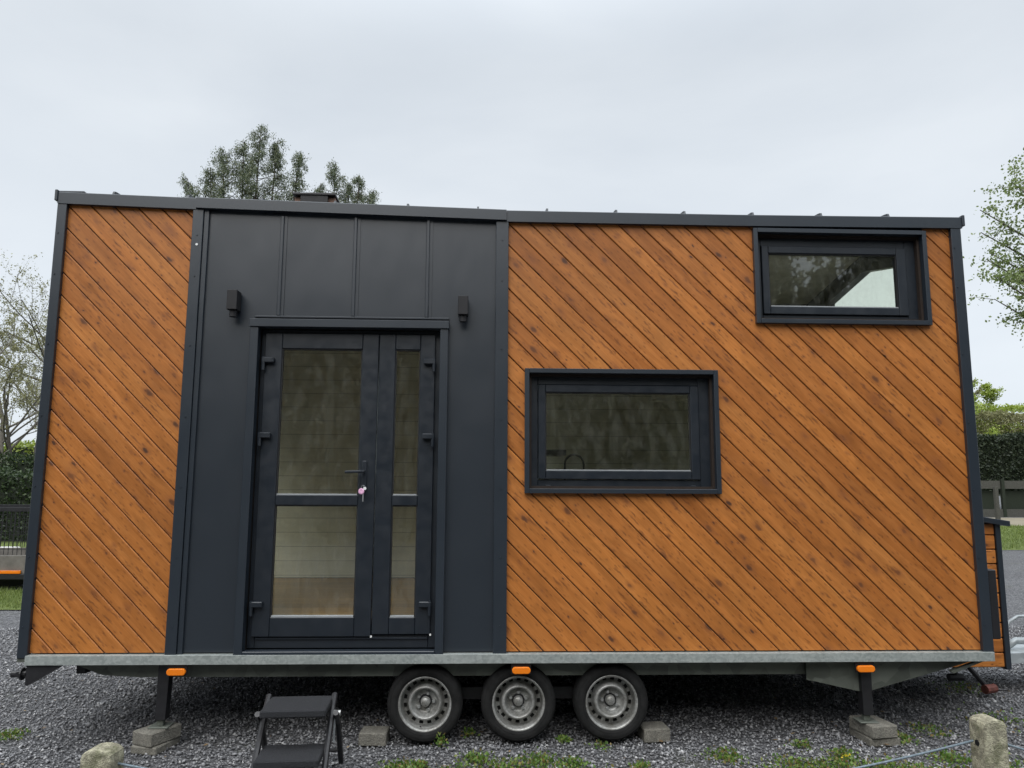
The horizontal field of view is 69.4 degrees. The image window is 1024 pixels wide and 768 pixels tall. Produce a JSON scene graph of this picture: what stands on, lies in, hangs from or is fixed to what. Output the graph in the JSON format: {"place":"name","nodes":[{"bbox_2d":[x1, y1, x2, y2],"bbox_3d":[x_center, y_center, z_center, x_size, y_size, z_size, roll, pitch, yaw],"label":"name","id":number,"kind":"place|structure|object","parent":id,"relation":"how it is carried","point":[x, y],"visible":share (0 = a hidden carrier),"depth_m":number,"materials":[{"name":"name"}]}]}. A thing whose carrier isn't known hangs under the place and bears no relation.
{"place":"outdoors","nodes":[
{"label":"outdoors","id":0,"kind":"place"},
{"bbox_2d":[1,676,1014,765],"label":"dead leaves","id":1,"kind":"object","parent":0,"point":[624,757],"visible":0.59,"depth_m":5.40,"materials":[{"name":"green plant"}]},
{"bbox_2d":[0,496,1023,767],"bbox_3d":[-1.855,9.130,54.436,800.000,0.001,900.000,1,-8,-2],"label":"ground","id":2,"kind":"structure","parent":0,"point":[1012,578],"depth_m":5.54,"materials":[{"name":"grey gravel"}]},
{"bbox_2d":[0,590,22,609],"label":"grass strip","id":3,"kind":"object","parent":2,"relation":"on","point":[8,608],"depth_m":10.65,"materials":[{"name":"green plant"}]},
{"bbox_2d":[0,585,22,608],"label":"grass","id":4,"kind":"structure","parent":3,"relation":"on","point":[11,599],"depth_m":11.04,"materials":[{"name":"green plant"}]},
{"bbox_2d":[1,541,26,547],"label":"grass verge","id":5,"kind":"object","parent":2,"relation":"on","point":[6,544],"depth_m":20.74,"materials":[{"name":"green plant"}]},
{"bbox_2d":[0,464,32,541],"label":"hedge","id":6,"kind":"object","parent":5,"relation":"on","point":[16,488],"visible":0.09,"depth_m":22.00,"materials":[{"name":"green plant"}]},
{"bbox_2d":[0,450,34,475],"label":"hedge","id":7,"kind":"object","parent":5,"relation":"on","point":[25,465],"visible":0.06,"depth_m":27.97,"materials":[{"name":"green plant"}]},
{"bbox_2d":[177,123,311,200],"bbox_3d":[-9.437,-2.088,25.306,4.229,14.543,3.364,-4,-9,30],"label":"conifer tree","id":8,"kind":"object","parent":5,"relation":"on","point":[244,171],"visible":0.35,"depth_m":26.09,"materials":[{"name":"green plant"}]},
{"bbox_2d":[311,157,380,203],"bbox_3d":[-6.122,-1.469,26.139,2.948,13.570,2.383,5,-9,-32],"label":"conifer tree","id":9,"kind":"object","parent":5,"relation":"on","point":[349,189],"visible":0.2,"depth_m":26.76,"materials":[{"name":"green plant"}]},
{"bbox_2d":[0,505,29,586],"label":"parked trailer","id":10,"kind":"object","parent":2,"relation":"on","point":[12,564],"visible":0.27,"depth_m":12.10,"materials":[{"name":"black paint"}]},
{"bbox_2d":[3,439,35,461],"bbox_3d":[-25.090,4.872,37.954,20.542,4.355,2.360,1,-8,-2],"label":"hedge","id":11,"kind":"object","parent":2,"relation":"on","point":[25,447],"visible":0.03,"depth_m":37.29,"materials":[{"name":"green plant"}]},
{"bbox_2d":[0,296,42,461],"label":"bare tree","id":12,"kind":"object","parent":2,"relation":"on","point":[17,424],"visible":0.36,"depth_m":35.24,"materials":[{"name":"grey plant"}]},
{"bbox_2d":[0,307,45,425],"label":"bare tree","id":13,"kind":"object","parent":2,"relation":"on","point":[3,337],"visible":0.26,"depth_m":40.42,"materials":[{"name":"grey plant"}]},
{"bbox_2d":[0,305,46,438],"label":"bare tree","id":14,"kind":"object","parent":2,"relation":"on","point":[33,407],"visible":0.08,"depth_m":43.84,"materials":[{"name":"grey plant"}]},
{"bbox_2d":[1,308,47,409],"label":"bare tree","id":15,"kind":"object","parent":2,"relation":"on","point":[23,380],"visible":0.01,"depth_m":48.75,"materials":[{"name":"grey plant"}]},
{"bbox_2d":[0,252,49,461],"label":"bare tree","id":16,"kind":"object","parent":2,"relation":"on","point":[5,404],"visible":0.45,"depth_m":28.70,"materials":[{"name":"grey plant"}]},
{"bbox_2d":[80,742,123,767],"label":"concrete post","id":17,"kind":"object","parent":2,"relation":"on","point":[107,755],"visible":1,"depth_m":3.83,"materials":[{"name":"grey concrete"}]},
{"bbox_2d":[130,737,179,755],"bbox_3d":[-2.358,2.386,4.898,0.190,0.050,0.250,-1,-8,12],"label":"paving block","id":18,"kind":"object","parent":2,"relation":"on","point":[151,751],"depth_m":4.79,"materials":[{"name":"concrete"}]},
{"bbox_2d":[132,721,180,747],"bbox_3d":[-2.353,2.319,4.907,0.170,0.085,0.250,-3,-8,24],"label":"paving block","id":19,"kind":"object","parent":18,"relation":"on","point":[146,737],"depth_m":4.82,"materials":[{"name":"concrete"}]},
{"bbox_2d":[251,692,343,767],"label":"step stool","id":20,"kind":"object","parent":2,"relation":"on","point":[293,756],"visible":1,"depth_m":4.24,"materials":[{"name":"black paint"}]},
{"bbox_2d":[358,726,389,746],"bbox_3d":[-0.933,2.389,5.023,0.185,0.085,0.160,0,-8,1],"label":"wheel chock block","id":21,"kind":"object","parent":2,"relation":"on","point":[374,735],"depth_m":4.95,"materials":[{"name":"concrete"}]},
{"bbox_2d":[0,679,1023,767],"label":"weeds","id":22,"kind":"object","parent":2,"relation":"on","point":[479,758],"visible":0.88,"depth_m":4.67,"materials":[{"name":"green plant"}]},
{"bbox_2d":[10,189,1023,742],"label":"tiny house","id":23,"kind":"structure","parent":2,"relation":"on","point":[606,457],"depth_m":5.21,"materials":[{"name":"brown wood"}]},
{"bbox_2d":[233,318,448,654],"bbox_3d":[-1.151,0.699,5.135,1.397,2.308,0.155,1,-8,-2],"label":"door","id":24,"kind":"structure","parent":23,"relation":"in","point":[371,624],"depth_m":5.12,"materials":[{"name":"metal"}]},
{"bbox_2d":[358,485,365,501],"bbox_3d":[-1.031,0.753,5.101,0.055,0.113,0.025,1,-8,-2],"label":"key ring","id":25,"kind":"object","parent":23,"relation":"hanging from","point":[360,490],"visible":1,"depth_m":5.09,"materials":[{"name":"metal"}]},
{"bbox_2d":[524,368,721,493],"bbox_3d":[0.777,0.336,5.265,1.381,0.876,0.140,1,-8,-2],"label":"window","id":26,"kind":"structure","parent":23,"relation":"in","point":[699,474],"depth_m":5.26,"materials":[{"name":"metal"}]},
{"bbox_2d":[751,228,932,325],"bbox_3d":[2.417,-0.781,5.479,1.298,0.714,0.140,1,-8,-2],"label":"window","id":27,"kind":"structure","parent":23,"relation":"in","point":[901,252],"depth_m":5.47,"materials":[{"name":"metal"}]},
{"bbox_2d":[637,721,669,742],"bbox_3d":[0.981,2.409,5.124,0.185,0.090,0.170,1,-8,-7],"label":"wheel chock block","id":28,"kind":"object","parent":2,"relation":"on","point":[653,732],"depth_m":5.05,"materials":[{"name":"concrete"}]},
{"bbox_2d":[849,728,900,746],"bbox_3d":[2.507,2.436,5.118,0.220,0.055,0.260,1,-8,-6],"label":"paving block","id":29,"kind":"object","parent":2,"relation":"on","point":[868,741],"depth_m":5.00,"materials":[{"name":"concrete"}]},
{"bbox_2d":[849,715,897,738],"bbox_3d":[2.493,2.365,5.112,0.190,0.082,0.260,2,-8,-11],"label":"paving block","id":30,"kind":"object","parent":29,"relation":"on","point":[883,729],"depth_m":5.01,"materials":[{"name":"concrete"}]},
{"bbox_2d":[973,377,1002,435],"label":"spring tree","id":31,"kind":"object","parent":2,"relation":"on","point":[975,382],"visible":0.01,"depth_m":50.15,"materials":[{"name":"green plant"}]},
{"bbox_2d":[969,714,1009,767],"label":"concrete post","id":32,"kind":"object","parent":2,"relation":"on","point":[989,744],"visible":1,"depth_m":4.02,"materials":[{"name":"grey concrete"}]},
{"bbox_2d":[118,739,973,767],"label":"rope","id":33,"kind":"object","parent":32,"relation":"attached to","point":[863,766],"visible":1,"depth_m":4.05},
{"bbox_2d":[1008,744,1023,750],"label":"rope","id":34,"kind":"object","parent":32,"relation":"attached to","point":[1013,746],"visible":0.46,"depth_m":4.08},
{"bbox_2d":[973,379,1011,425],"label":"spring tree","id":35,"kind":"object","parent":2,"relation":"on","point":[977,392],"visible":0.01,"depth_m":61.37,"materials":[{"name":"grey plant"}]},
{"bbox_2d":[963,147,1023,347],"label":"leafy tree","id":36,"kind":"object","parent":2,"relation":"on","point":[1008,275],"visible":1,"depth_m":20.48,"materials":[{"name":"green plant"}]},
{"bbox_2d":[974,382,1023,435],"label":"spring tree","id":37,"kind":"object","parent":2,"relation":"on","point":[988,393],"visible":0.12,"depth_m":51.54,"materials":[{"name":"green plant"}]},
{"bbox_2d":[975,409,1023,434],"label":"bush row","id":38,"kind":"object","parent":2,"relation":"on","point":[1006,417],"visible":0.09,"depth_m":49.67,"materials":[{"name":"green plant"}]},
{"bbox_2d":[977,430,1023,495],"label":"hedge","id":39,"kind":"object","parent":2,"relation":"on","point":[1001,456],"visible":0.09,"depth_m":44.20,"materials":[{"name":"green plant"}]},
{"bbox_2d":[981,479,1023,516],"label":"panel fence","id":40,"kind":"object","parent":2,"relation":"on","point":[1012,503],"visible":0.18,"depth_m":42.93,"materials":[{"name":"concrete"}]},
{"bbox_2d":[0,0,1023,446],"label":"sky","id":41,"kind":"structure","parent":0,"point":[895,108],"materials":[{"name":"white"}]},
{"bbox_2d":[975,400,1023,430],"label":"bush row","id":42,"kind":"object","parent":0,"point":[1019,408],"visible":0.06,"depth_m":57.10,"materials":[{"name":"green plant"}]},
{"bbox_2d":[993,518,1023,525],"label":"path","id":43,"kind":"structure","parent":0,"point":[1016,521],"depth_m":38.20,"materials":[{"name":"beige concrete"}]},
{"bbox_2d":[993,486,1000,519],"bbox_3d":[25.751,6.324,39.313,0.180,1.750,0.180,1,-8,-2],"label":"garden post","id":44,"kind":"object","parent":43,"relation":"on","point":[996,502],"visible":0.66,"depth_m":39.27,"materials":[{"name":"wood"}]},
{"bbox_2d":[1000,524,1023,549],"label":"lawn","id":45,"kind":"structure","parent":0,"point":[1009,536],"depth_m":24.97,"materials":[{"name":"green plant"}]}
]}

